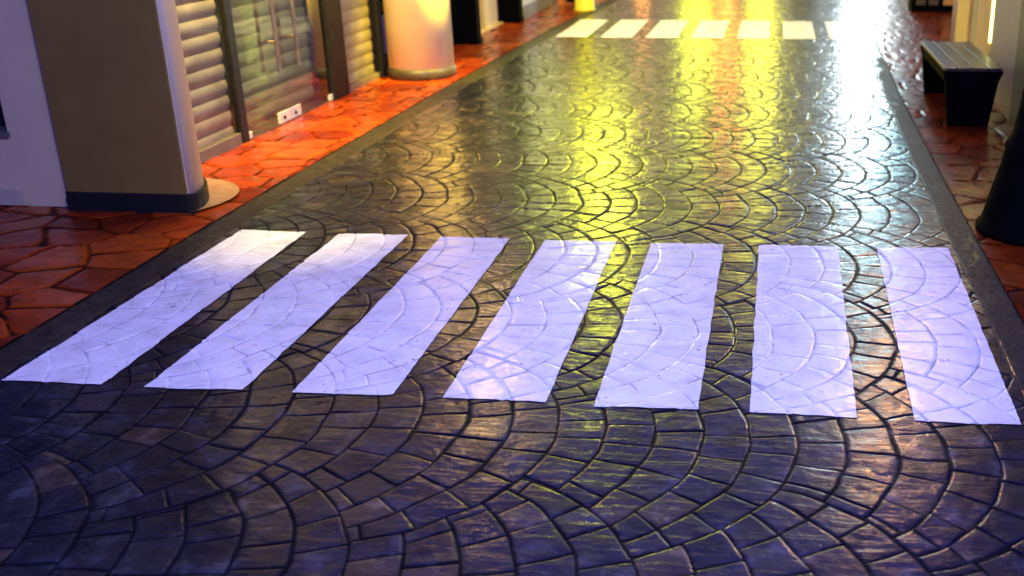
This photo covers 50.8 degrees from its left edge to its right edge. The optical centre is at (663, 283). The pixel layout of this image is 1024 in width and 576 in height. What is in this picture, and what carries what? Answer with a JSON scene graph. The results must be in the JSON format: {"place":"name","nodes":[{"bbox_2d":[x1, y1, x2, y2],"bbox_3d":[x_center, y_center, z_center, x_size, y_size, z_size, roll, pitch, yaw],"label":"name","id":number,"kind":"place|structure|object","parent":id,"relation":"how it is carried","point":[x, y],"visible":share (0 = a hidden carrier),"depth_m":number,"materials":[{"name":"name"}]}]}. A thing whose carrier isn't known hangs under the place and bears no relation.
{"place":"outdoors","nodes":[
{"label":"outdoors","id":0,"kind":"place"},
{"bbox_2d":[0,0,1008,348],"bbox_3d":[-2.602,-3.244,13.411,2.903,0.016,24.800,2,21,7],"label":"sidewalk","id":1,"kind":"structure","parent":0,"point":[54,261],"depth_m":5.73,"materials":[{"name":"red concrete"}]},
{"bbox_2d":[0,0,67,207],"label":"wall","id":2,"kind":"structure","parent":1,"relation":"on","point":[31,172],"depth_m":5.72,"materials":[{"name":"grey paint"}]},
{"bbox_2d":[0,101,5,126],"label":"window pane","id":3,"kind":"structure","parent":2,"relation":"in","point":[2,121],"depth_m":5.86,"materials":[{"name":"glass"}]},
{"bbox_2d":[27,0,209,213],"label":"pillar","id":4,"kind":"structure","parent":1,"relation":"on","point":[114,74],"depth_m":5.56,"materials":[{"name":"beige paint"}]},
{"bbox_2d":[195,178,238,210],"bbox_3d":[-2.646,-0.521,6.078,0.401,0.001,0.784,-10,22,-23],"label":"paving ring","id":5,"kind":"object","parent":1,"relation":"on","point":[221,191],"visible":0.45,"depth_m":6.09,"materials":[{"name":"beige concrete"}]},
{"bbox_2d":[175,0,386,163],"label":"shop front","id":6,"kind":"object","parent":1,"relation":"on","point":[247,63],"visible":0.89,"depth_m":7.85,"materials":[{"name":"brown metal"}]},
{"bbox_2d":[249,0,288,138],"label":"glass door","id":7,"kind":"structure","parent":6,"relation":"in","point":[283,116],"depth_m":7.63,"materials":[{"name":"metal"}]},
{"bbox_2d":[286,0,332,119],"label":"glass door","id":8,"kind":"structure","parent":6,"relation":"in","point":[294,111],"depth_m":7.97,"materials":[{"name":"metal"}]},
{"bbox_2d":[380,0,388,69],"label":"shop front","id":9,"kind":"object","parent":1,"relation":"on","point":[384,32],"depth_m":10.13,"materials":[{"name":"brown metal"}]},
{"bbox_2d":[383,0,456,80],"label":"round column","id":10,"kind":"structure","parent":1,"relation":"on","point":[419,39],"depth_m":9.57,"materials":[{"name":"beige paint"}]},
{"bbox_2d":[450,0,482,44],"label":"black post","id":11,"kind":"object","parent":1,"relation":"on","point":[465,22],"visible":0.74,"depth_m":11.79,"materials":[{"name":"metal"}]},
{"bbox_2d":[479,0,502,33],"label":"door frame","id":12,"kind":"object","parent":1,"relation":"on","point":[488,16],"depth_m":13.21,"materials":[{"name":"beige paint"}]},
{"bbox_2d":[486,0,497,26],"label":"door","id":13,"kind":"structure","parent":12,"relation":"in","point":[491,5],"depth_m":13.38,"materials":[{"name":"beige paint"}]},
{"bbox_2d":[498,0,523,22],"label":"black post","id":14,"kind":"object","parent":1,"relation":"on","point":[510,11],"visible":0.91,"depth_m":13.72,"materials":[{"name":"metal"}]},
{"bbox_2d":[498,0,552,18],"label":"wall","id":15,"kind":"structure","parent":1,"relation":"on","point":[531,7],"depth_m":14.67,"materials":[{"name":"white paint"}]},
{"bbox_2d":[574,0,594,12],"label":"yellow post","id":16,"kind":"object","parent":1,"relation":"on","point":[583,6],"visible":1,"depth_m":14.91,"materials":[{"name":"paint"}]},
{"bbox_2d":[0,0,1023,575],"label":"road","id":17,"kind":"structure","parent":0,"point":[638,144],"depth_m":3.58,"materials":[{"name":"stone"}]},
{"bbox_2d":[2,230,304,383],"bbox_3d":[-2.095,0.043,4.619,0.384,0.006,1.793,2,21,6],"label":"crossing stripe","id":18,"kind":"object","parent":17,"relation":"on","point":[111,344],"visible":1,"depth_m":4.38,"materials":[{"name":"white paint"}]},
{"bbox_2d":[144,233,407,388],"bbox_3d":[-1.565,0.061,4.564,0.364,0.007,1.790,2,21,6],"label":"crossing stripe","id":19,"kind":"object","parent":17,"relation":"on","point":[248,344],"visible":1,"depth_m":4.34,"materials":[{"name":"white paint"}]},
{"bbox_2d":[0,0,617,376],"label":"kerb","id":20,"kind":"structure","parent":17,"relation":"on","point":[33,342],"depth_m":5.40,"materials":[{"name":"concrete"}]},
{"bbox_2d":[292,236,508,394],"bbox_3d":[-1.031,0.077,4.514,0.364,0.006,1.776,2,21,6],"label":"crossing stripe","id":21,"kind":"object","parent":17,"relation":"on","point":[381,347],"visible":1,"depth_m":4.29,"materials":[{"name":"white paint"}]},
{"bbox_2d":[443,240,615,401],"bbox_3d":[-0.495,0.095,4.460,0.372,0.007,1.757,2,21,6],"label":"crossing stripe","id":22,"kind":"object","parent":17,"relation":"on","point":[521,350],"visible":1,"depth_m":4.24,"materials":[{"name":"white paint"}]},
{"bbox_2d":[556,19,607,36],"bbox_3d":[-0.995,-3.200,13.279,0.380,0.006,1.758,2,21,6],"label":"crossing stripe","id":23,"kind":"object","parent":17,"relation":"on","point":[584,27],"visible":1,"depth_m":13.21,"materials":[{"name":"white paint"}]},
{"bbox_2d":[601,20,648,37],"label":"crossing stripe","id":24,"kind":"object","parent":17,"relation":"on","point":[626,28],"visible":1,"depth_m":13.15,"materials":[{"name":"white paint"}]},
{"bbox_2d":[594,243,723,408],"bbox_3d":[0.028,0.113,4.404,0.361,0.007,1.778,2,21,6],"label":"crossing stripe","id":25,"kind":"object","parent":17,"relation":"on","point":[658,357],"visible":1,"depth_m":4.18,"materials":[{"name":"white paint"}]},
{"bbox_2d":[645,20,688,37],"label":"crossing stripe","id":26,"kind":"object","parent":17,"relation":"on","point":[668,28],"visible":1,"depth_m":13.08,"materials":[{"name":"white paint"}]},
{"bbox_2d":[691,20,728,37],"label":"crossing stripe","id":27,"kind":"object","parent":17,"relation":"on","point":[708,29],"visible":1,"depth_m":13.06,"materials":[{"name":"white paint"}]},
{"bbox_2d":[737,21,770,38],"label":"crossing stripe","id":28,"kind":"object","parent":17,"relation":"on","point":[749,29],"visible":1,"depth_m":12.95,"materials":[{"name":"white paint"}]},
{"bbox_2d":[783,21,815,38],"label":"crossing stripe","id":29,"kind":"object","parent":17,"relation":"on","point":[798,29],"visible":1,"depth_m":12.94,"materials":[{"name":"white paint"}]},
{"bbox_2d":[750,245,856,417],"bbox_3d":[0.568,0.128,4.357,0.385,0.006,1.795,2,21,6],"label":"crossing stripe","id":30,"kind":"object","parent":17,"relation":"on","point":[801,359],"visible":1,"depth_m":4.14,"materials":[{"name":"white paint"}]},
{"bbox_2d":[824,21,862,39],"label":"crossing stripe","id":31,"kind":"object","parent":17,"relation":"on","point":[841,30],"visible":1,"depth_m":12.91,"materials":[{"name":"white paint"}]},
{"bbox_2d":[855,0,1023,394],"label":"kerb","id":32,"kind":"structure","parent":17,"relation":"on","point":[1001,314],"depth_m":5.41,"materials":[{"name":"concrete"}]},
{"bbox_2d":[877,247,1020,423],"bbox_3d":[1.106,0.140,4.318,0.372,0.006,1.832,2,21,6],"label":"crossing stripe","id":33,"kind":"object","parent":17,"relation":"on","point":[951,371],"visible":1,"depth_m":4.07,"materials":[{"name":"white paint"}]},
{"bbox_2d":[558,0,574,5],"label":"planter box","id":34,"kind":"object","parent":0,"point":[567,2],"visible":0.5,"depth_m":15.72,"materials":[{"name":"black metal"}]},
{"bbox_2d":[908,0,953,11],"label":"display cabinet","id":35,"kind":"object","parent":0,"point":[930,5],"visible":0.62,"depth_m":14.70,"materials":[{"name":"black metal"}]},
{"bbox_2d":[864,0,1023,320],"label":"sidewalk","id":36,"kind":"structure","parent":0,"point":[967,160],"depth_m":7.56,"materials":[{"name":"red stone"}]},
{"bbox_2d":[920,41,1003,126],"bbox_3d":[2.287,-1.572,8.273,0.422,0.432,1.400,2,21,6],"label":"bench","id":37,"kind":"object","parent":36,"relation":"on","point":[964,77],"visible":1,"depth_m":7.67,"materials":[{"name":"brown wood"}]},
{"bbox_2d":[950,0,1023,126],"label":"panelled wall","id":38,"kind":"structure","parent":36,"relation":"on","point":[993,30],"depth_m":8.40,"materials":[{"name":"grey paint"}]},
{"bbox_2d":[975,87,1023,246],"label":"lamp post","id":39,"kind":"object","parent":36,"relation":"on","point":[1000,218],"visible":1,"depth_m":5.19,"materials":[{"name":"black metal"}]}
]}

